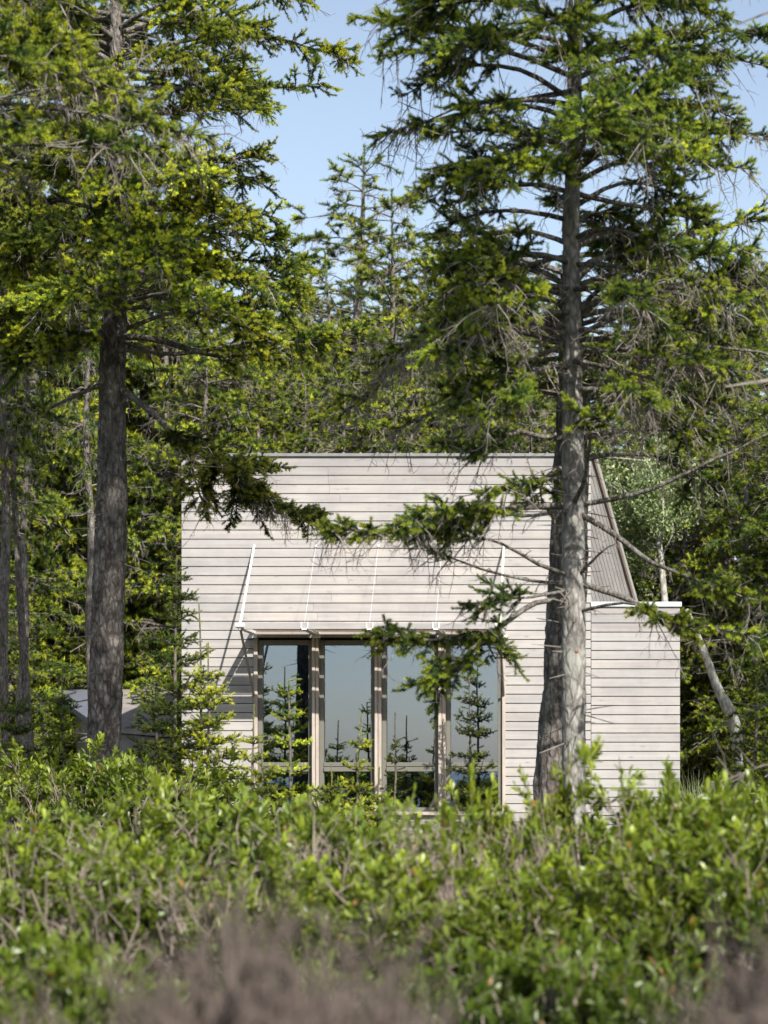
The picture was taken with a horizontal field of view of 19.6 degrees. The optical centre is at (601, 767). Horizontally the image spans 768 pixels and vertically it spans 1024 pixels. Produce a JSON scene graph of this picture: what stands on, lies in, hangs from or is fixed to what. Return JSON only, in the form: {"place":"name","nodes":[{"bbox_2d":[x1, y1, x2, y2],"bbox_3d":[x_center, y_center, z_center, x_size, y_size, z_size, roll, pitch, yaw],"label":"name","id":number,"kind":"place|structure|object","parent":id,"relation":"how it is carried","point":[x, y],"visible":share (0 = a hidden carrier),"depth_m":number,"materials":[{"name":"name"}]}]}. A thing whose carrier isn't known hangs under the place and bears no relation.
{"place":"outdoors","nodes":[
{"label":"outdoors","id":0,"kind":"place"},
{"bbox_2d":[1,0,767,559],"label":"sky","id":1,"kind":"structure","parent":0,"point":[311,130],"materials":[{"name":"blue"}]},
{"bbox_3d":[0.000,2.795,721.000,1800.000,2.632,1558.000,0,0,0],"label":"ground","id":2,"kind":"structure","parent":0,"visible":0},
{"bbox_2d":[0,674,47,835],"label":"young spruce","id":3,"kind":"object","parent":2,"relation":"on","point":[16,712],"visible":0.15,"depth_m":22.02,"materials":[{"name":"green plant"}]},
{"bbox_2d":[0,186,62,780],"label":"spruce tree","id":4,"kind":"object","parent":2,"relation":"on","point":[16,533],"visible":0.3,"depth_m":23.65,"materials":[{"name":"green plant"}]},
{"bbox_2d":[0,105,67,823],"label":"spruce tree","id":5,"kind":"object","parent":2,"relation":"on","point":[5,510],"visible":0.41,"depth_m":23.13,"materials":[{"name":"green plant"}]},
{"bbox_2d":[0,169,71,822],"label":"spruce tree","id":6,"kind":"object","parent":2,"relation":"on","point":[23,513],"visible":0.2,"depth_m":25.49,"materials":[{"name":"green plant"}]},
{"bbox_2d":[8,613,70,854],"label":"spruce tree","id":7,"kind":"object","parent":2,"relation":"on","point":[40,712],"visible":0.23,"depth_m":32.51,"materials":[{"name":"green plant"}]},
{"bbox_2d":[8,564,75,764],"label":"spruce tree","id":8,"kind":"object","parent":2,"relation":"on","point":[36,606],"visible":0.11,"depth_m":33.91,"materials":[{"name":"green plant"}]},
{"bbox_2d":[0,351,85,778],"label":"spruce tree","id":9,"kind":"object","parent":2,"relation":"on","point":[67,670],"visible":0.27,"depth_m":33.89,"materials":[{"name":"green plant"}]},
{"bbox_2d":[0,797,115,905],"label":"bayberry bush","id":10,"kind":"object","parent":2,"relation":"on","point":[61,832],"visible":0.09,"depth_m":9.60,"materials":[{"name":"green plant"}]},
{"bbox_2d":[0,730,118,841],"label":"bayberry bush","id":11,"kind":"object","parent":2,"relation":"on","point":[16,767],"visible":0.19,"depth_m":17.85,"materials":[{"name":"green plant"}]},
{"bbox_2d":[35,564,86,764],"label":"spruce tree","id":12,"kind":"object","parent":2,"relation":"on","point":[77,641],"visible":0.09,"depth_m":36.80,"materials":[{"name":"green plant"}]},
{"bbox_2d":[40,676,85,789],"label":"young spruce","id":13,"kind":"object","parent":2,"relation":"on","point":[55,740],"visible":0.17,"depth_m":24.00,"materials":[{"name":"green plant"}]},
{"bbox_2d":[0,829,132,989],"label":"bayberry bush","id":14,"kind":"object","parent":2,"relation":"on","point":[38,886],"visible":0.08,"depth_m":8.09,"materials":[{"name":"green plant"}]},
{"bbox_2d":[0,731,148,854],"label":"bayberry bush","id":15,"kind":"object","parent":2,"relation":"on","point":[46,790],"visible":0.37,"depth_m":16.86,"materials":[{"name":"green plant"}]},
{"bbox_2d":[0,772,174,892],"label":"bayberry bush","id":16,"kind":"object","parent":2,"relation":"on","point":[124,824],"visible":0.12,"depth_m":9.59,"materials":[{"name":"green plant"}]},
{"bbox_2d":[40,161,140,744],"bbox_3d":[-6.308,-3.037,27.400,1.248,9.375,1.124,0,0,-22],"label":"spruce tree","id":17,"kind":"object","parent":2,"relation":"on","point":[87,425],"visible":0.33,"depth_m":27.43,"materials":[{"name":"green plant"}]},
{"bbox_2d":[0,31,181,759],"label":"spruce tree","id":18,"kind":"object","parent":2,"relation":"on","point":[42,567],"visible":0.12,"depth_m":36.59,"materials":[{"name":"green plant"}]},
{"bbox_2d":[9,307,179,748],"bbox_3d":[-9.181,-3.579,38.816,5.187,10.488,5.498,0,0,-27],"label":"spruce tree","id":19,"kind":"object","parent":2,"relation":"on","point":[61,380],"depth_m":38.12,"materials":[{"name":"green plant"}]},
{"bbox_2d":[0,0,191,767],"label":"spruce tree","id":20,"kind":"object","parent":2,"relation":"on","point":[76,459],"visible":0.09,"depth_m":36.67,"materials":[{"name":"green plant"}]},
{"bbox_2d":[0,921,203,1023],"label":"bayberry bush","id":21,"kind":"object","parent":2,"relation":"on","point":[33,939],"visible":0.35,"depth_m":6.46,"materials":[{"name":"green plant"}]},
{"bbox_2d":[0,824,216,999],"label":"bayberry bush","id":22,"kind":"object","parent":2,"relation":"on","point":[114,872],"visible":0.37,"depth_m":7.97,"materials":[{"name":"green plant"}]},
{"bbox_2d":[0,941,221,1023],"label":"bayberry bush","id":23,"kind":"object","parent":2,"relation":"on","point":[77,1014],"visible":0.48,"depth_m":6.30,"materials":[{"name":"green plant"}]},
{"bbox_2d":[0,824,228,1010],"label":"bayberry bush","id":24,"kind":"object","parent":2,"relation":"on","point":[155,866],"visible":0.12,"depth_m":8.15,"materials":[{"name":"green plant"}]},
{"bbox_2d":[53,689,177,791],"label":"shed","id":25,"kind":"structure","parent":2,"relation":"on","point":[128,713],"depth_m":32.44,"materials":[{"name":"wood"}]},
{"bbox_2d":[50,491,180,770],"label":"spruce tree","id":26,"kind":"object","parent":2,"relation":"on","point":[145,612],"visible":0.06,"depth_m":36.44,"materials":[{"name":"green plant"}]},
{"bbox_2d":[0,0,255,210],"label":"spruce tree","id":27,"kind":"object","parent":2,"relation":"on","point":[40,51],"visible":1,"depth_m":12.27,"materials":[{"name":"green plant"}]},
{"bbox_2d":[33,80,226,747],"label":"spruce tree","id":28,"kind":"object","parent":2,"relation":"on","point":[130,422],"visible":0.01,"depth_m":40.04,"materials":[{"name":"green plant"}]},
{"bbox_2d":[0,54,260,746],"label":"spruce tree","id":29,"kind":"object","parent":2,"relation":"on","point":[70,557],"visible":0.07,"depth_m":37.49,"materials":[{"name":"green plant"}]},
{"bbox_2d":[22,778,254,979],"bbox_3d":[-1.942,0.802,9.494,1.055,1.517,1.441,0,0,-14],"label":"bayberry bush","id":30,"kind":"object","parent":2,"relation":"on","point":[160,840],"visible":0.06,"depth_m":9.53,"materials":[{"name":"green plant"}]},
{"bbox_2d":[44,748,242,853],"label":"bayberry bush","id":31,"kind":"object","parent":2,"relation":"on","point":[107,780],"visible":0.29,"depth_m":16.33,"materials":[{"name":"green plant"}]},
{"bbox_2d":[126,687,186,785],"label":"young spruce","id":32,"kind":"object","parent":2,"relation":"on","point":[151,745],"visible":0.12,"depth_m":24.47,"materials":[{"name":"green plant"}]},
{"bbox_2d":[40,253,281,683],"bbox_3d":[-7.493,-3.809,38.067,4.840,10.959,4.240,0,0,-34],"label":"spruce tree","id":33,"kind":"object","parent":2,"relation":"on","point":[166,390],"visible":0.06,"depth_m":38.05,"materials":[{"name":"green plant"}]},
{"bbox_2d":[61,318,271,760],"bbox_3d":[-6.609,-2.905,36.169,4.505,9.109,4.775,0,0,-19],"label":"spruce tree","id":34,"kind":"object","parent":2,"relation":"on","point":[151,588],"visible":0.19,"depth_m":35.55,"materials":[{"name":"green plant"}]},
{"bbox_2d":[32,198,300,746],"bbox_3d":[-7.541,-4.318,38.780,5.934,11.998,6.290,0,0,19],"label":"spruce tree","id":35,"kind":"object","parent":2,"relation":"on","point":[178,361],"visible":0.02,"depth_m":38.31,"materials":[{"name":"green plant"}]},
{"bbox_2d":[123,555,237,789],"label":"young spruce","id":36,"kind":"object","parent":2,"relation":"on","point":[173,689],"visible":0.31,"depth_m":25.94,"materials":[{"name":"green plant"}]},
{"bbox_2d":[38,830,328,1020],"bbox_3d":[-1.472,0.884,8.010,1.032,1.341,1.092,0,0,7],"label":"bayberry bush","id":37,"kind":"object","parent":2,"relation":"on","point":[121,916],"visible":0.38,"depth_m":7.75,"materials":[{"name":"green plant"}]},
{"bbox_2d":[0,0,376,773],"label":"spruce tree","id":38,"kind":"object","parent":2,"relation":"on","point":[52,290],"visible":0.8,"depth_m":20.49,"materials":[{"name":"green plant"}]},
{"bbox_2d":[27,840,366,1023],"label":"dead bush","id":39,"kind":"object","parent":2,"relation":"on","point":[238,1008],"visible":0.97,"depth_m":2.97,"materials":[{"name":"plant"}]},
{"bbox_2d":[119,745,276,856],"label":"bayberry bush","id":40,"kind":"object","parent":2,"relation":"on","point":[226,795],"visible":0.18,"depth_m":16.89,"materials":[{"name":"green plant"}]},
{"bbox_2d":[176,603,226,786],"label":"young spruce","id":41,"kind":"object","parent":2,"relation":"on","point":[201,707],"visible":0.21,"depth_m":25.81,"materials":[{"name":"green plant"}]},
{"bbox_2d":[127,341,286,765],"bbox_3d":[-5.964,-2.696,36.570,5.007,8.683,4.724,0,0,-23],"label":"spruce tree","id":42,"kind":"object","parent":2,"relation":"on","point":[142,511],"visible":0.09,"depth_m":35.98,"materials":[{"name":"green plant"}]},
{"bbox_2d":[166,641,249,804],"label":"young spruce","id":43,"kind":"object","parent":2,"relation":"on","point":[211,739],"visible":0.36,"depth_m":24.97,"materials":[{"name":"green plant"}]},
{"bbox_2d":[158,361,294,642],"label":"spruce tree","id":44,"kind":"object","parent":2,"relation":"on","point":[272,411],"visible":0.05,"depth_m":36.88,"materials":[{"name":"green plant"}]},
{"bbox_2d":[106,813,357,1000],"bbox_3d":[-1.309,0.861,8.060,1.123,1.381,1.018,0,0,-10],"label":"bayberry bush","id":45,"kind":"object","parent":2,"relation":"on","point":[303,865],"visible":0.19,"depth_m":7.96,"materials":[{"name":"green plant"}]},
{"bbox_2d":[157,788,319,860],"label":"bayberry bush","id":46,"kind":"object","parent":2,"relation":"on","point":[213,792],"visible":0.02,"depth_m":14.58,"materials":[{"name":"green plant"}]},
{"bbox_2d":[129,766,357,896],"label":"bayberry bush","id":47,"kind":"object","parent":2,"relation":"on","point":[168,817],"visible":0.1,"depth_m":9.28,"materials":[{"name":"green plant"}]},
{"bbox_2d":[235,704,272,802],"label":"young spruce","id":48,"kind":"object","parent":2,"relation":"on","point":[256,758],"visible":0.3,"depth_m":24.18,"materials":[{"name":"green plant"}]},
{"bbox_2d":[175,320,340,512],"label":"spruce tree","id":49,"kind":"object","parent":2,"relation":"on","point":[285,383],"visible":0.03,"depth_m":39.81,"materials":[{"name":"green plant"}]},
{"bbox_2d":[120,781,410,1009],"bbox_3d":[-1.272,0.804,9.100,1.310,1.508,1.163,0,0,40],"label":"bayberry bush","id":50,"kind":"object","parent":2,"relation":"on","point":[237,814],"visible":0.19,"depth_m":8.99,"materials":[{"name":"green plant"}]},
{"bbox_2d":[247,748,288,825],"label":"young spruce","id":51,"kind":"object","parent":2,"relation":"on","point":[262,791],"visible":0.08,"depth_m":23.53,"materials":[{"name":"green plant"}]},
{"bbox_2d":[268,673,319,815],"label":"young spruce","id":52,"kind":"object","parent":2,"relation":"on","point":[289,794],"visible":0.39,"depth_m":24.01,"materials":[{"name":"green plant"}]},
{"bbox_2d":[260,366,338,452],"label":"spruce tree","id":53,"kind":"object","parent":2,"relation":"on","point":[305,402],"visible":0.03,"depth_m":37.86,"materials":[{"name":"green plant"}]},
{"bbox_2d":[140,829,475,1000],"bbox_3d":[-0.975,0.886,7.944,1.250,1.333,1.167,0,0,-32],"label":"bayberry bush","id":54,"kind":"object","parent":2,"relation":"on","point":[377,871],"visible":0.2,"depth_m":7.68,"materials":[{"name":"green plant"}]},
{"bbox_2d":[263,280,375,450],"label":"spruce tree","id":55,"kind":"object","parent":2,"relation":"on","point":[321,319],"visible":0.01,"depth_m":43.63,"materials":[{"name":"green plant"}]},
{"bbox_2d":[156,863,483,1023],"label":"dead bush","id":56,"kind":"object","parent":2,"relation":"on","point":[349,948],"visible":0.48,"depth_m":3.20,"materials":[{"name":"plant"}]},
{"bbox_2d":[255,248,390,452],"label":"spruce tree","id":57,"kind":"object","parent":2,"relation":"on","point":[373,338],"visible":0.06,"depth_m":40.72,"materials":[{"name":"green plant"}]},
{"bbox_2d":[307,762,364,827],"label":"young spruce","id":58,"kind":"object","parent":2,"relation":"on","point":[332,790],"visible":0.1,"depth_m":25.00,"materials":[{"name":"green plant"}]},
{"bbox_2d":[284,358,393,452],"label":"spruce tree","id":59,"kind":"object","parent":2,"relation":"on","point":[295,437],"visible":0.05,"depth_m":36.47,"materials":[{"name":"green plant"}]},
{"bbox_2d":[249,948,437,1023],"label":"bayberry bush","id":60,"kind":"object","parent":2,"relation":"on","point":[335,973],"visible":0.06,"depth_m":6.83,"materials":[{"name":"green plant"}]},
{"bbox_2d":[187,848,509,1007],"bbox_3d":[-0.787,0.914,7.974,1.250,1.272,1.167,0,0,17],"label":"bayberry bush","id":61,"kind":"object","parent":2,"relation":"on","point":[358,888],"visible":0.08,"depth_m":7.77,"materials":[{"name":"green plant"}]},
{"bbox_2d":[234,783,477,906],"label":"bayberry bush","id":62,"kind":"object","parent":2,"relation":"on","point":[349,843],"visible":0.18,"depth_m":8.65,"materials":[{"name":"green plant"}]},
{"bbox_2d":[338,712,382,827],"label":"young spruce","id":63,"kind":"object","parent":2,"relation":"on","point":[364,786],"visible":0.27,"depth_m":22.97,"materials":[{"name":"green plant"}]},
{"bbox_2d":[266,143,460,451],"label":"spruce tree","id":64,"kind":"object","parent":2,"relation":"on","point":[331,252],"visible":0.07,"depth_m":45.74,"materials":[{"name":"green plant"}]},
{"bbox_2d":[265,922,463,1023],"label":"dead bush","id":65,"kind":"object","parent":2,"relation":"on","point":[388,1018],"visible":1,"depth_m":2.82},
{"bbox_2d":[301,345,429,452],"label":"spruce tree","id":66,"kind":"object","parent":2,"relation":"on","point":[364,432],"visible":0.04,"depth_m":36.84,"materials":[{"name":"green plant"}]},
{"bbox_2d":[255,188,477,452],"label":"spruce tree","id":67,"kind":"object","parent":2,"relation":"on","point":[389,276],"visible":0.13,"depth_m":40.71,"materials":[{"name":"green plant"}]},
{"bbox_2d":[347,375,454,452],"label":"spruce tree","id":68,"kind":"object","parent":2,"relation":"on","point":[373,425],"visible":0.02,"depth_m":35.84,"materials":[{"name":"green plant"}]},
{"bbox_2d":[358,314,462,452],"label":"spruce tree","id":69,"kind":"object","parent":2,"relation":"on","point":[414,398],"visible":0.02,"depth_m":37.92,"materials":[{"name":"green plant"}]},
{"bbox_2d":[179,452,681,842],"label":"house","id":70,"kind":"structure","parent":2,"relation":"on","point":[274,613],"depth_m":27.98,"materials":[{"name":"beige wood"}]},
{"bbox_2d":[258,640,311,811],"bbox_3d":[-4.010,-0.536,28.037,0.691,2.175,0.135,0,0,0],"label":"window","id":71,"kind":"structure","parent":70,"relation":"in","point":[261,643],"depth_m":27.99,"materials":[{"name":"beige wood"}]},
{"bbox_2d":[320,640,374,811],"bbox_3d":[-3.224,-0.536,28.037,0.704,2.175,0.135,0,0,0],"label":"window","id":72,"kind":"structure","parent":70,"relation":"in","point":[324,766],"depth_m":27.99,"materials":[{"name":"beige wood"}]},
{"bbox_2d":[382,640,437,811],"bbox_3d":[-2.425,-0.536,28.037,0.717,2.175,0.135,0,0,0],"label":"window","id":73,"kind":"structure","parent":70,"relation":"in","point":[410,766],"depth_m":27.99,"materials":[{"name":"beige wood"}]},
{"bbox_2d":[446,640,501,811],"bbox_3d":[-1.617,-0.536,28.037,0.710,2.175,0.135,0,0,0],"label":"window","id":74,"kind":"structure","parent":70,"relation":"in","point":[498,768],"depth_m":27.99,"materials":[{"name":"beige wood"}]},
{"bbox_2d":[307,791,575,904],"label":"bayberry bush","id":75,"kind":"object","parent":2,"relation":"on","point":[496,855],"visible":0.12,"depth_m":8.96,"materials":[{"name":"green plant"}]},
{"bbox_2d":[350,240,533,452],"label":"spruce tree","id":76,"kind":"object","parent":2,"relation":"on","point":[415,315],"visible":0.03,"depth_m":41.68,"materials":[{"name":"green plant"}]},
{"bbox_2d":[444,671,500,835],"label":"young spruce","id":77,"kind":"object","parent":2,"relation":"on","point":[471,730],"visible":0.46,"depth_m":27.18,"materials":[{"name":"green plant"}]},
{"bbox_2d":[382,794,594,908],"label":"bayberry bush","id":78,"kind":"object","parent":2,"relation":"on","point":[479,856],"visible":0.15,"depth_m":8.53,"materials":[{"name":"green plant"}]},
{"bbox_2d":[440,358,554,452],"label":"spruce tree","id":79,"kind":"object","parent":2,"relation":"on","point":[505,450],"visible":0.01,"depth_m":36.52,"materials":[{"name":"green plant"}]},
{"bbox_2d":[343,835,660,1021],"bbox_3d":[-0.320,0.893,7.839,1.167,1.317,1.250,0,0,23],"label":"bayberry bush","id":80,"kind":"object","parent":2,"relation":"on","point":[599,916],"visible":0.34,"depth_m":7.57,"materials":[{"name":"green plant"}]},
{"bbox_2d":[422,733,605,880],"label":"bayberry bush","id":81,"kind":"object","parent":2,"relation":"on","point":[557,806],"visible":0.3,"depth_m":9.52,"materials":[{"name":"green plant"}]},
{"bbox_2d":[391,934,669,1023],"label":"bayberry bush","id":82,"kind":"object","parent":2,"relation":"on","point":[477,1007],"visible":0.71,"depth_m":6.62,"materials":[{"name":"green plant"}]},
{"bbox_2d":[308,0,767,828],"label":"spruce tree","id":83,"kind":"object","parent":2,"relation":"on","point":[622,122],"visible":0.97,"depth_m":13.50,"materials":[{"name":"green plant"}]},
{"bbox_2d":[462,302,626,524],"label":"spruce tree","id":84,"kind":"object","parent":2,"relation":"on","point":[551,447],"depth_m":38.78,"materials":[{"name":"green plant"}]},
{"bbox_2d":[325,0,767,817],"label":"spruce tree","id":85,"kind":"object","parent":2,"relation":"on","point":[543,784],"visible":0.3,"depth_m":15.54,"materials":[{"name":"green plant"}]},
{"bbox_2d":[493,370,643,600],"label":"spruce tree","id":86,"kind":"object","parent":2,"relation":"on","point":[527,446],"visible":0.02,"depth_m":36.34,"materials":[{"name":"green plant"}]},
{"bbox_2d":[495,806,662,884],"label":"bayberry bush","id":87,"kind":"object","parent":2,"relation":"on","point":[595,838],"visible":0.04,"depth_m":9.02,"materials":[{"name":"green plant"}]},
{"bbox_2d":[429,842,735,1021],"bbox_3d":[-0.098,0.905,7.958,1.250,1.292,1.167,0,0,-19],"label":"bayberry bush","id":88,"kind":"object","parent":2,"relation":"on","point":[502,899],"visible":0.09,"depth_m":7.84,"materials":[{"name":"green plant"}]},
{"bbox_2d":[464,920,740,1023],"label":"bayberry bush","id":89,"kind":"object","parent":2,"relation":"on","point":[614,966],"visible":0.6,"depth_m":6.76,"materials":[{"name":"green plant"}]},
{"bbox_2d":[500,814,752,995],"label":"bayberry bush","id":90,"kind":"object","parent":2,"relation":"on","point":[607,849],"visible":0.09,"depth_m":7.95,"materials":[{"name":"green plant"}]},
{"bbox_2d":[553,342,706,739],"bbox_3d":[0.152,-2.734,36.143,3.682,8.760,3.904,0,0,10],"label":"spruce tree","id":91,"kind":"object","parent":2,"relation":"on","point":[667,562],"visible":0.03,"depth_m":35.60,"materials":[{"name":"green plant"}]},
{"bbox_2d":[587,423,722,601],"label":"broadleaf tree","id":92,"kind":"object","parent":2,"relation":"on","point":[641,507],"visible":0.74,"depth_m":32.85,"materials":[{"name":"green plant"}]},
{"bbox_2d":[556,738,767,877],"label":"bayberry bush","id":93,"kind":"object","parent":2,"relation":"on","point":[624,806],"visible":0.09,"depth_m":9.40,"materials":[{"name":"green plant"}]},
{"bbox_2d":[570,805,767,1023],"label":"bayberry bush","id":94,"kind":"object","parent":2,"relation":"on","point":[662,939],"visible":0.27,"depth_m":7.57,"materials":[{"name":"green plant"}]},
{"bbox_2d":[589,243,756,789],"bbox_3d":[1.286,-3.719,38.006,4.169,10.776,4.759,0,0,4],"label":"spruce tree","id":95,"kind":"object","parent":2,"relation":"on","point":[672,598],"visible":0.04,"depth_m":37.97,"materials":[{"name":"green plant"}]},
{"bbox_2d":[599,806,767,1023],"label":"bayberry bush","id":96,"kind":"object","parent":2,"relation":"on","point":[754,910],"visible":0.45,"depth_m":7.56,"materials":[{"name":"green plant"}]},
{"bbox_2d":[599,769,767,847],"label":"bayberry bush","id":97,"kind":"object","parent":2,"relation":"on","point":[688,799],"visible":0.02,"depth_m":9.81,"materials":[{"name":"green plant"}]},
{"bbox_2d":[609,755,767,1017],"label":"bayberry bush","id":98,"kind":"object","parent":2,"relation":"on","point":[690,820],"visible":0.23,"depth_m":8.41,"materials":[{"name":"green plant"}]},
{"bbox_2d":[617,259,767,789],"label":"spruce tree","id":99,"kind":"object","parent":2,"relation":"on","point":[739,489],"visible":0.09,"depth_m":36.05,"materials":[{"name":"green plant"}]},
{"bbox_2d":[624,412,764,802],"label":"spruce tree","id":100,"kind":"object","parent":2,"relation":"on","point":[708,557],"visible":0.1,"depth_m":35.76,"materials":[{"name":"green plant"}]},
{"bbox_2d":[648,875,767,1023],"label":"dead bush","id":101,"kind":"object","parent":2,"relation":"on","point":[760,1010],"visible":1,"depth_m":3.02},
{"bbox_2d":[654,377,767,799],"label":"spruce tree","id":102,"kind":"object","parent":2,"relation":"on","point":[739,613],"visible":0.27,"depth_m":34.16,"materials":[{"name":"green plant"}]},
{"bbox_2d":[678,427,767,784],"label":"spruce tree","id":103,"kind":"object","parent":2,"relation":"on","point":[757,531],"visible":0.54,"depth_m":33.23,"materials":[{"name":"green plant"}]},
{"bbox_2d":[684,609,767,807],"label":"leaning trunk","id":104,"kind":"object","parent":2,"relation":"on","point":[726,704],"visible":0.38,"depth_m":30.45,"materials":[{"name":"grey wood"}]},
{"bbox_2d":[713,653,767,801],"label":"spruce tree","id":105,"kind":"object","parent":2,"relation":"on","point":[756,671],"visible":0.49,"depth_m":29.47,"materials":[{"name":"green plant"}]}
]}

